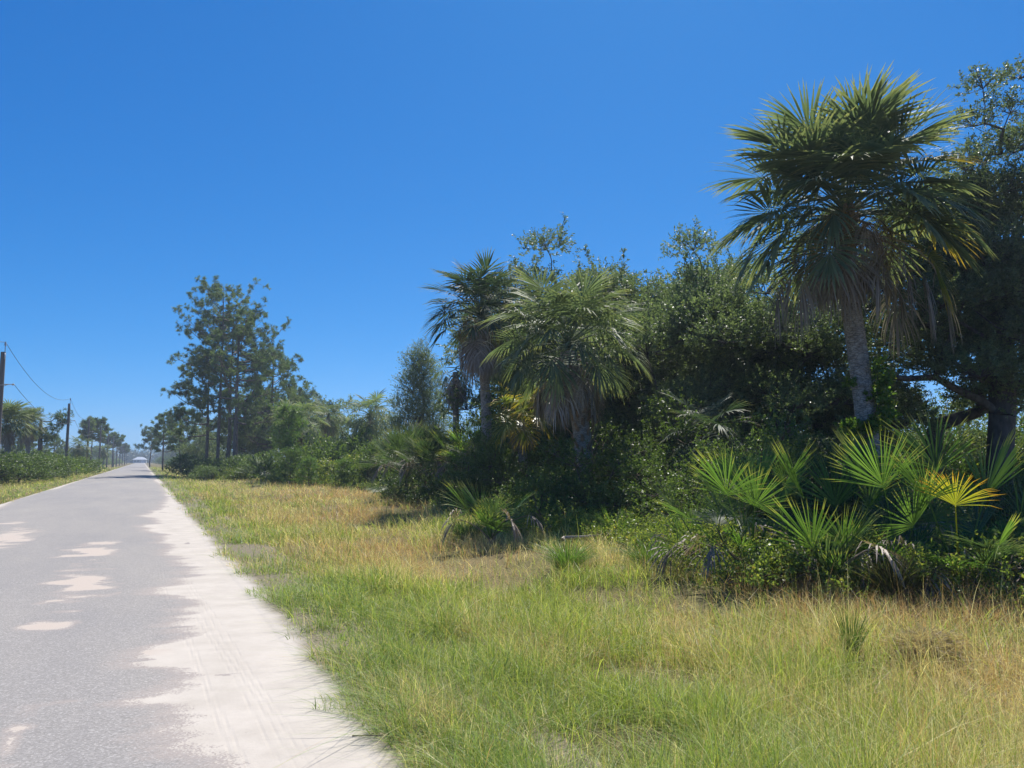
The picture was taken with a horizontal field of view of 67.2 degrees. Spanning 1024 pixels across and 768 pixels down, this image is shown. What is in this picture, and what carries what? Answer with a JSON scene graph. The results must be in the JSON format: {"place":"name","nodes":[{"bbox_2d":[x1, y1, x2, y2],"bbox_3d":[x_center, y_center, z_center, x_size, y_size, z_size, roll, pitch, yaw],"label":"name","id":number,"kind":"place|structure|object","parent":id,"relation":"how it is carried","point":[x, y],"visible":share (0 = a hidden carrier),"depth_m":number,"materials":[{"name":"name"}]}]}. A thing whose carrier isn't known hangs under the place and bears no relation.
{"place":"outdoors","nodes":[
{"label":"outdoors","id":0,"kind":"place"},
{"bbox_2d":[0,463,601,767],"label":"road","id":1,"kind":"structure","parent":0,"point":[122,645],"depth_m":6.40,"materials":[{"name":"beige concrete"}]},
{"bbox_2d":[0,462,1023,767],"bbox_3d":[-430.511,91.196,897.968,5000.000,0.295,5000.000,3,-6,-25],"label":"ground","id":2,"kind":"structure","parent":0,"point":[540,562],"depth_m":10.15,"materials":[{"name":"plant"}]},
{"bbox_2d":[0,343,13,443],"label":"utility pole","id":3,"kind":"object","parent":2,"relation":"on","point":[2,364],"visible":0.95,"depth_m":43.55,"materials":[{"name":"brown wood"}]},
{"bbox_2d":[0,451,35,482],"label":"shrub","id":4,"kind":"object","parent":2,"relation":"on","point":[5,464],"visible":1,"depth_m":58.05,"materials":[{"name":"green plant"}]},
{"bbox_2d":[0,398,37,480],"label":"sabal palm","id":5,"kind":"object","parent":2,"relation":"on","point":[10,413],"visible":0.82,"depth_m":63.65,"materials":[{"name":"green plant"}]},
{"bbox_2d":[14,406,49,477],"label":"sabal palm","id":6,"kind":"object","parent":2,"relation":"on","point":[28,440],"visible":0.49,"depth_m":75.72,"materials":[{"name":"green plant"}]},
{"bbox_2d":[1,451,67,481],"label":"shrub","id":7,"kind":"object","parent":2,"relation":"on","point":[39,474],"visible":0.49,"depth_m":62.67,"materials":[{"name":"green plant"}]},
{"bbox_2d":[9,451,90,478],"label":"shrub","id":8,"kind":"object","parent":2,"relation":"on","point":[78,468],"visible":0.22,"depth_m":77.94,"materials":[{"name":"green plant"}]},
{"bbox_2d":[32,407,73,452],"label":"half bare pine","id":9,"kind":"object","parent":2,"relation":"on","point":[48,436],"visible":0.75,"depth_m":87.76,"materials":[{"name":"green plant"}]},
{"bbox_2d":[61,434,95,458],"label":"sabal palm","id":10,"kind":"object","parent":2,"relation":"on","point":[79,451],"visible":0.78,"depth_m":111.18,"materials":[{"name":"green plant"}]},
{"bbox_2d":[77,416,112,459],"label":"slash pine","id":11,"kind":"object","parent":2,"relation":"on","point":[97,423],"visible":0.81,"depth_m":149.60,"materials":[{"name":"green plant"}]},
{"bbox_2d":[0,445,285,462],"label":"woods","id":12,"kind":"object","parent":2,"relation":"on","point":[133,454],"visible":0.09,"depth_m":628.39,"materials":[{"name":"green plant"}]},
{"bbox_2d":[150,411,178,470],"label":"slash pine","id":13,"kind":"object","parent":2,"relation":"on","point":[162,437],"visible":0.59,"depth_m":131.25,"materials":[{"name":"green plant"}]},
{"bbox_2d":[157,406,201,467],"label":"slash pine","id":14,"kind":"object","parent":2,"relation":"on","point":[187,427],"visible":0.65,"depth_m":117.35,"materials":[{"name":"green plant"}]},
{"bbox_2d":[161,452,217,478],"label":"shrub","id":15,"kind":"object","parent":2,"relation":"on","point":[181,459],"visible":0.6,"depth_m":78.75,"materials":[{"name":"green plant"}]},
{"bbox_2d":[160,348,239,464],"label":"slash pine","id":16,"kind":"object","parent":2,"relation":"on","point":[189,392],"visible":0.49,"depth_m":88.49,"materials":[{"name":"green plant"}]},
{"bbox_2d":[175,425,224,461],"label":"broad tree","id":17,"kind":"object","parent":2,"relation":"on","point":[188,449],"visible":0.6,"depth_m":102.97,"materials":[{"name":"green plant"}]},
{"bbox_2d":[166,275,284,459],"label":"slash pine","id":18,"kind":"object","parent":2,"relation":"on","point":[216,294],"visible":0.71,"depth_m":85.13,"materials":[{"name":"green plant"}]},
{"bbox_2d":[188,305,278,457],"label":"slash pine","id":19,"kind":"object","parent":2,"relation":"on","point":[257,330],"visible":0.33,"depth_m":88.11,"materials":[{"name":"green plant"}]},
{"bbox_2d":[182,303,309,455],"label":"slash pine","id":20,"kind":"object","parent":2,"relation":"on","point":[237,380],"visible":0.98,"depth_m":82.97,"materials":[{"name":"green plant"}]},
{"bbox_2d":[225,450,283,480],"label":"shrub","id":21,"kind":"object","parent":2,"relation":"on","point":[265,458],"visible":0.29,"depth_m":64.79,"materials":[{"name":"green plant"}]},
{"bbox_2d":[236,454,279,481],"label":"saw palmetto","id":22,"kind":"object","parent":2,"relation":"on","point":[269,467],"visible":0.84,"depth_m":57.28,"materials":[{"name":"green plant"}]},
{"bbox_2d":[224,346,318,448],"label":"slash pine","id":23,"kind":"object","parent":2,"relation":"on","point":[251,430],"visible":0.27,"depth_m":90.89,"materials":[{"name":"green plant"}]},
{"bbox_2d":[238,402,311,457],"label":"broad tree","id":24,"kind":"object","parent":2,"relation":"on","point":[253,450],"visible":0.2,"depth_m":91.84,"materials":[{"name":"green plant"}]},
{"bbox_2d":[264,396,311,465],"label":"young pine","id":25,"kind":"object","parent":2,"relation":"on","point":[294,418],"visible":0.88,"depth_m":53.88,"materials":[{"name":"green plant"}]},
{"bbox_2d":[275,445,307,484],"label":"young pine","id":26,"kind":"object","parent":2,"relation":"on","point":[292,467],"visible":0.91,"depth_m":49.48,"materials":[{"name":"green plant"}]},
{"bbox_2d":[266,392,327,449],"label":"sabal palm","id":27,"kind":"object","parent":2,"relation":"on","point":[306,407],"visible":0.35,"depth_m":59.73,"materials":[{"name":"green plant"}]},
{"bbox_2d":[263,393,338,456],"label":"broad tree","id":28,"kind":"object","parent":2,"relation":"on","point":[311,402],"visible":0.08,"depth_m":85.28,"materials":[{"name":"green plant"}]},
{"bbox_2d":[294,454,321,485],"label":"young pine","id":29,"kind":"object","parent":2,"relation":"on","point":[308,460],"visible":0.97,"depth_m":46.58,"materials":[{"name":"green plant"}]},
{"bbox_2d":[291,457,355,486],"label":"shrub","id":30,"kind":"object","parent":2,"relation":"on","point":[324,464],"visible":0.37,"depth_m":48.68,"materials":[{"name":"green plant"}]},
{"bbox_2d":[310,398,348,438],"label":"sabal palm","id":31,"kind":"object","parent":2,"relation":"on","point":[330,427],"visible":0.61,"depth_m":65.77,"materials":[{"name":"green plant"}]},
{"bbox_2d":[305,394,364,447],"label":"broad tree","id":32,"kind":"object","parent":2,"relation":"on","point":[345,420],"visible":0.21,"depth_m":79.05,"materials":[{"name":"green plant"}]},
{"bbox_2d":[294,426,383,483],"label":"shrub","id":33,"kind":"object","parent":2,"relation":"on","point":[339,450],"visible":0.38,"depth_m":52.88,"materials":[{"name":"green plant"}]},
{"bbox_2d":[351,445,388,486],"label":"young pine","id":34,"kind":"object","parent":2,"relation":"on","point":[370,452],"visible":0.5,"depth_m":44.45,"materials":[{"name":"green plant"}]},
{"bbox_2d":[345,389,396,444],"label":"sabal palm","id":35,"kind":"object","parent":2,"relation":"on","point":[371,421],"visible":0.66,"depth_m":55.56,"materials":[{"name":"green plant"}]},
{"bbox_2d":[336,434,418,486],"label":"shrub","id":36,"kind":"object","parent":2,"relation":"on","point":[356,467],"visible":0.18,"depth_m":45.06,"materials":[{"name":"green plant"}]},
{"bbox_2d":[353,417,436,489],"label":"saw palmetto","id":37,"kind":"object","parent":2,"relation":"on","point":[394,443],"visible":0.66,"depth_m":30.33,"materials":[{"name":"green plant"}]},
{"bbox_2d":[378,468,433,503],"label":"shrub","id":38,"kind":"object","parent":2,"relation":"on","point":[392,491],"visible":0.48,"depth_m":28.89,"materials":[{"name":"green plant"}]},
{"bbox_2d":[368,335,460,488],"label":"feathery tree","id":39,"kind":"object","parent":2,"relation":"on","point":[418,383],"visible":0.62,"depth_m":45.61,"materials":[{"name":"green plant"}]},
{"bbox_2d":[371,416,462,485],"bbox_3d":[-3.705,3.070,32.842,4.443,3.832,4.144,-3,-7,30],"label":"saw palmetto","id":40,"kind":"object","parent":2,"relation":"on","point":[385,469],"visible":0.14,"depth_m":32.62,"materials":[{"name":"green plant"}]},
{"bbox_2d":[389,425,465,485],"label":"saw palmetto","id":41,"kind":"object","parent":2,"relation":"on","point":[416,452],"visible":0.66,"depth_m":28.49,"materials":[{"name":"green plant"}]},
{"bbox_2d":[403,473,457,504],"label":"shrub","id":42,"kind":"object","parent":2,"relation":"on","point":[418,493],"visible":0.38,"depth_m":26.61,"materials":[{"name":"green plant"}]},
{"bbox_2d":[410,420,470,478],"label":"saw palmetto","id":43,"kind":"object","parent":2,"relation":"on","point":[431,436],"visible":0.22,"depth_m":30.63,"materials":[{"name":"green plant"}]},
{"bbox_2d":[432,361,472,469],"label":"sabal palm","id":44,"kind":"object","parent":2,"relation":"on","point":[455,381],"visible":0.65,"depth_m":32.91,"materials":[{"name":"green plant"}]},
{"bbox_2d":[413,416,509,484],"bbox_3d":[-1.502,2.757,27.889,3.812,3.473,3.674,-1,-6,13],"label":"saw palmetto","id":45,"kind":"object","parent":2,"relation":"on","point":[476,430],"visible":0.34,"depth_m":27.39,"materials":[{"name":"green plant"}]},
{"bbox_2d":[435,519,489,539],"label":"grass clump","id":46,"kind":"object","parent":2,"relation":"on","point":[457,528],"visible":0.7,"depth_m":16.63,"materials":[{"name":"green plant"}]},
{"bbox_2d":[419,247,537,448],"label":"sabal palm","id":47,"kind":"object","parent":2,"relation":"on","point":[478,344],"visible":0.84,"depth_m":26.87,"materials":[{"name":"green plant"}]},
{"bbox_2d":[435,479,547,549],"bbox_3d":[-0.400,2.536,15.251,2.170,1.407,1.868,-2,-6,15],"label":"saw palmetto","id":48,"kind":"object","parent":2,"relation":"on","point":[488,522],"visible":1,"depth_m":15.12,"materials":[{"name":"green plant"}]},
{"bbox_2d":[428,422,557,511],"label":"shrub","id":49,"kind":"object","parent":2,"relation":"on","point":[481,445],"visible":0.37,"depth_m":23.88,"materials":[{"name":"green plant"}]},
{"bbox_2d":[445,445,559,514],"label":"shrub","id":50,"kind":"object","parent":2,"relation":"on","point":[502,476],"visible":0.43,"depth_m":22.59,"materials":[{"name":"green plant"}]},
{"bbox_2d":[481,382,556,470],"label":"sabal palm","id":51,"kind":"object","parent":2,"relation":"on","point":[523,442],"visible":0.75,"depth_m":23.72,"materials":[{"name":"green plant"}]},
{"bbox_2d":[433,212,634,445],"bbox_3d":[2.283,-1.266,33.367,10.335,12.804,10.684,4,-7,-32],"label":"oak tree","id":52,"kind":"object","parent":2,"relation":"on","point":[476,398],"visible":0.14,"depth_m":32.81,"materials":[{"name":"green plant"}]},
{"bbox_2d":[482,456,605,529],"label":"shrub","id":53,"kind":"object","parent":2,"relation":"on","point":[543,480],"visible":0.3,"depth_m":18.99,"materials":[{"name":"green plant"}]},
{"bbox_2d":[500,492,592,534],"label":"shrub","id":54,"kind":"object","parent":2,"relation":"on","point":[539,508],"visible":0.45,"depth_m":17.06,"materials":[{"name":"green plant"}]},
{"bbox_2d":[477,261,652,483],"bbox_3d":[1.404,0.371,20.122,4.595,6.815,4.549,-4,-7,33],"label":"sabal palm","id":55,"kind":"object","parent":2,"relation":"on","point":[566,395],"visible":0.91,"depth_m":19.64,"materials":[{"name":"green plant"}]},
{"bbox_2d":[521,532,616,571],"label":"grass clump","id":56,"kind":"object","parent":2,"relation":"on","point":[564,556],"visible":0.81,"depth_m":12.21,"materials":[{"name":"green plant"}]},
{"bbox_2d":[502,431,643,525],"bbox_3d":[1.663,2.420,18.928,3.805,2.594,3.703,2,-6,-22],"label":"shrub","id":57,"kind":"object","parent":2,"relation":"on","point":[552,451],"visible":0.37,"depth_m":18.50,"materials":[{"name":"green plant"}]},
{"bbox_2d":[490,271,665,428],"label":"oak tree","id":58,"kind":"object","parent":2,"relation":"on","point":[629,295],"visible":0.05,"depth_m":30.71,"materials":[{"name":"green plant"}]},
{"bbox_2d":[554,430,697,525],"bbox_3d":[2.885,2.341,18.073,3.888,2.594,3.995,3,-6,-25],"label":"shrub","id":59,"kind":"object","parent":2,"relation":"on","point":[625,460],"visible":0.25,"depth_m":17.79,"materials":[{"name":"green plant"}]},
{"bbox_2d":[527,248,740,462],"bbox_3d":[4.125,-0.369,28.140,9.596,9.939,9.428,4,-7,-35],"label":"oak tree","id":60,"kind":"object","parent":2,"relation":"on","point":[667,364],"visible":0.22,"depth_m":26.17,"materials":[{"name":"green plant"}]},
{"bbox_2d":[556,386,720,521],"bbox_3d":[3.596,2.008,20.297,5.326,3.891,5.184,0,-6,-4],"label":"shrub","id":61,"kind":"object","parent":2,"relation":"on","point":[603,434],"visible":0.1,"depth_m":20.19,"materials":[{"name":"green plant"}]},
{"bbox_2d":[594,536,686,568],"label":"grass clump","id":62,"kind":"object","parent":2,"relation":"on","point":[652,553],"visible":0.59,"depth_m":11.93,"materials":[{"name":"green plant"}]},
{"bbox_2d":[583,449,725,527],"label":"shrub","id":63,"kind":"object","parent":2,"relation":"on","point":[643,500],"visible":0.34,"depth_m":16.50,"materials":[{"name":"green plant"}]},
{"bbox_2d":[532,247,788,452],"bbox_3d":[7.217,-0.307,33.442,12.416,10.908,12.638,-4,-7,35],"label":"oak tree","id":64,"kind":"object","parent":2,"relation":"on","point":[649,281],"visible":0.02,"depth_m":30.60,"materials":[{"name":"green plant"}]},
{"bbox_2d":[322,477,1023,574],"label":"undergrowth","id":65,"kind":"object","parent":2,"relation":"on","point":[588,529],"visible":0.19,"depth_m":13.40,"materials":[{"name":"green plant"}]},
{"bbox_2d":[657,521,751,581],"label":"shrub","id":66,"kind":"object","parent":2,"relation":"on","point":[688,543],"visible":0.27,"depth_m":11.28,"materials":[{"name":"green plant"}]},
{"bbox_2d":[633,474,780,582],"bbox_3d":[3.010,2.107,11.335,2.632,1.637,2.310,3,-6,-25],"label":"saw palmetto","id":67,"kind":"object","parent":2,"relation":"on","point":[711,515],"visible":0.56,"depth_m":11.51,"materials":[{"name":"green plant"}]},
{"bbox_2d":[656,390,758,489],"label":"sabal palm","id":68,"kind":"object","parent":2,"relation":"on","point":[706,416],"visible":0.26,"depth_m":18.27,"materials":[{"name":"green plant"}]},
{"bbox_2d":[590,215,829,458],"bbox_3d":[6.202,-0.704,25.384,7.947,10.000,7.687,1,-6,-6],"label":"oak tree","id":69,"kind":"object","parent":2,"relation":"on","point":[656,332],"visible":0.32,"depth_m":23.73,"materials":[{"name":"green plant"}]},
{"bbox_2d":[621,396,816,517],"bbox_3d":[4.966,1.980,18.449,4.574,3.420,4.835,2,-6,-19],"label":"shrub","id":70,"kind":"object","parent":2,"relation":"on","point":[687,427],"visible":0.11,"depth_m":18.26,"materials":[{"name":"green plant"}]},
{"bbox_2d":[434,347,1023,495],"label":"undergrowth thicket","id":71,"kind":"object","parent":2,"relation":"on","point":[984,417],"visible":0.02,"depth_m":27.73,"materials":[{"name":"green plant"}]},
{"bbox_2d":[653,435,832,583],"bbox_3d":[3.260,1.757,10.735,2.197,2.176,2.286,-5,-8,43],"label":"saw palmetto","id":72,"kind":"object","parent":2,"relation":"on","point":[765,465],"visible":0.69,"depth_m":10.60,"materials":[{"name":"green plant"}]},
{"bbox_2d":[641,244,848,466],"bbox_3d":[7.500,-0.268,26.180,7.122,9.265,7.363,1,-6,-7],"label":"oak tree","id":73,"kind":"object","parent":2,"relation":"on","point":[766,412],"visible":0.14,"depth_m":24.11,"materials":[{"name":"green plant"}]},
{"bbox_2d":[681,519,819,592],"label":"shrub","id":74,"kind":"object","parent":2,"relation":"on","point":[723,542],"visible":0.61,"depth_m":9.90,"materials":[{"name":"green plant"}]},
{"bbox_2d":[655,402,861,526],"bbox_3d":[4.665,1.832,14.822,3.805,2.983,3.703,-1,-6,9],"label":"shrub","id":75,"kind":"object","parent":2,"relation":"on","point":[780,431],"visible":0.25,"depth_m":14.72,"materials":[{"name":"green plant"}]},
{"bbox_2d":[637,254,937,475],"bbox_3d":[7.955,0.081,22.811,8.389,7.898,8.241,-2,-6,19],"label":"oak tree","id":76,"kind":"object","parent":2,"relation":"on","point":[752,330],"visible":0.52,"depth_m":21.81,"materials":[{"name":"green plant"}]},
{"bbox_2d":[716,524,864,605],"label":"shrub","id":77,"kind":"object","parent":2,"relation":"on","point":[769,544],"visible":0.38,"depth_m":9.43,"materials":[{"name":"green plant"}]},
{"bbox_2d":[740,422,916,532],"bbox_3d":[5.933,1.983,14.561,3.343,2.508,3.533,-3,-6,24],"label":"shrub","id":78,"kind":"object","parent":2,"relation":"on","point":[813,480],"visible":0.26,"depth_m":14.01,"materials":[{"name":"green plant"}]},
{"bbox_2d":[729,431,931,589],"bbox_3d":[4.150,1.643,10.165,2.665,2.176,1.938,-2,-6,19],"label":"saw palmetto","id":79,"kind":"object","parent":2,"relation":"on","point":[793,477],"visible":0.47,"depth_m":10.42,"materials":[{"name":"green plant"}]},
{"bbox_2d":[762,495,916,597],"bbox_3d":[3.965,1.975,9.194,1.478,1.322,1.786,3,-6,-25],"label":"saw palmetto","id":80,"kind":"object","parent":2,"relation":"on","point":[830,560],"visible":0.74,"depth_m":9.17,"materials":[{"name":"green plant"}]},
{"bbox_2d":[733,312,951,485],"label":"oak tree","id":81,"kind":"object","parent":2,"relation":"on","point":[901,359],"visible":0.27,"depth_m":22.36,"materials":[{"name":"green plant"}]},
{"bbox_2d":[700,60,998,514],"bbox_3d":[7.168,-1.664,16.297,6.110,10.047,5.868,3,-6,-25],"label":"sabal palm","id":82,"kind":"object","parent":2,"relation":"on","point":[851,145],"visible":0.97,"depth_m":15.67,"materials":[{"name":"green plant"}]},
{"bbox_2d":[833,355,902,462],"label":"vine","id":83,"kind":"object","parent":82,"relation":"attached to","point":[881,396],"visible":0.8,"depth_m":15.73,"materials":[{"name":"green plant"}]},
{"bbox_2d":[828,604,877,660],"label":"grass clump","id":84,"kind":"object","parent":2,"relation":"on","point":[854,635],"visible":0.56,"depth_m":6.76,"materials":[{"name":"green plant"}]},
{"bbox_2d":[777,530,939,607],"bbox_3d":[4.073,2.246,9.500,1.671,0.939,2.081,2,-6,-15],"label":"shrub","id":85,"kind":"object","parent":2,"relation":"on","point":[843,584],"visible":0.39,"depth_m":8.99,"materials":[{"name":"green plant"}]},
{"bbox_2d":[805,452,947,537],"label":"shrub","id":86,"kind":"object","parent":2,"relation":"on","point":[862,490],"visible":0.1,"depth_m":13.14,"materials":[{"name":"green plant"}]},
{"bbox_2d":[786,422,997,605],"bbox_3d":[4.806,1.550,9.454,2.259,2.294,2.190,3,-6,-25],"label":"saw palmetto","id":87,"kind":"object","parent":2,"relation":"on","point":[922,502],"visible":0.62,"depth_m":9.58,"materials":[{"name":"green plant"}]},
{"bbox_2d":[813,530,976,605],"bbox_3d":[4.662,2.234,9.281,1.940,0.953,2.078,-5,-8,42],"label":"shrub","id":88,"kind":"object","parent":2,"relation":"on","point":[917,562],"visible":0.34,"depth_m":8.76,"materials":[{"name":"green plant"}]},
{"bbox_2d":[769,171,1023,508],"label":"oak tree","id":89,"kind":"object","parent":2,"relation":"on","point":[966,367],"visible":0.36,"depth_m":21.18,"materials":[{"name":"green plant"}]},
{"bbox_2d":[836,543,970,606],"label":"grass clump","id":90,"kind":"object","parent":2,"relation":"on","point":[885,574],"visible":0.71,"depth_m":8.58,"materials":[{"name":"green plant"}]},
{"bbox_2d":[840,448,985,530],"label":"shrub","id":91,"kind":"object","parent":2,"relation":"on","point":[939,472],"visible":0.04,"depth_m":14.59,"materials":[{"name":"green plant"}]},
{"bbox_2d":[858,437,992,504],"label":"shrub","id":92,"kind":"object","parent":2,"relation":"on","point":[963,470],"visible":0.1,"depth_m":24.20,"materials":[{"name":"green plant"}]},
{"bbox_2d":[882,619,974,661],"bbox_3d":[3.621,2.233,6.707,0.918,0.363,0.688,3,-6,-25],"label":"dead grass heap","id":93,"kind":"object","parent":2,"relation":"on","point":[933,631],"visible":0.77,"depth_m":6.61,"materials":[{"name":"plant"}]},
{"bbox_2d":[860,403,1023,606],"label":"saw palmetto","id":94,"kind":"object","parent":2,"relation":"on","point":[996,482],"visible":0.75,"depth_m":9.22,"materials":[{"name":"green plant"}]},
{"bbox_2d":[867,53,1023,518],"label":"oak tree","id":95,"kind":"object","parent":2,"relation":"on","point":[1005,198],"visible":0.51,"depth_m":21.53,"materials":[{"name":"green plant"}]},
{"bbox_2d":[889,568,1004,605],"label":"weed","id":96,"kind":"object","parent":2,"relation":"on","point":[945,592],"visible":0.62,"depth_m":8.30,"materials":[{"name":"green plant"}]},
{"bbox_2d":[872,541,1022,610],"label":"shrub","id":97,"kind":"object","parent":2,"relation":"on","point":[985,581],"visible":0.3,"depth_m":8.53,"materials":[{"name":"green plant"}]},
{"bbox_2d":[896,526,1023,610],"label":"shrub","id":98,"kind":"object","parent":2,"relation":"on","point":[1003,566],"visible":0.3,"depth_m":8.64,"materials":[{"name":"green plant"}]},
{"bbox_2d":[910,424,1023,509],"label":"shrub","id":99,"kind":"object","parent":2,"relation":"on","point":[975,460],"visible":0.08,"depth_m":25.37,"materials":[{"name":"green plant"}]},
{"bbox_2d":[914,474,1023,596],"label":"saw palmetto","id":100,"kind":"object","parent":2,"relation":"on","point":[978,545],"visible":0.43,"depth_m":9.75,"materials":[{"name":"green plant"}]},
{"bbox_2d":[922,518,1023,596],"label":"shrub","id":101,"kind":"object","parent":2,"relation":"on","point":[1010,562],"visible":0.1,"depth_m":8.87,"materials":[{"name":"green plant"}]},
{"bbox_2d":[940,563,1023,611],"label":"weed","id":102,"kind":"object","parent":2,"relation":"on","point":[1004,580],"visible":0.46,"depth_m":8.42,"materials":[{"name":"green plant"}]},
{"bbox_2d":[941,448,1023,538],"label":"palmetto","id":103,"kind":"object","parent":2,"relation":"on","point":[1006,486],"visible":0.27,"depth_m":11.74,"materials":[{"name":"green plant"}]},
{"bbox_2d":[0,0,1023,457],"label":"sky","id":104,"kind":"structure","parent":0,"point":[334,155],"materials":[{"name":"blue"}]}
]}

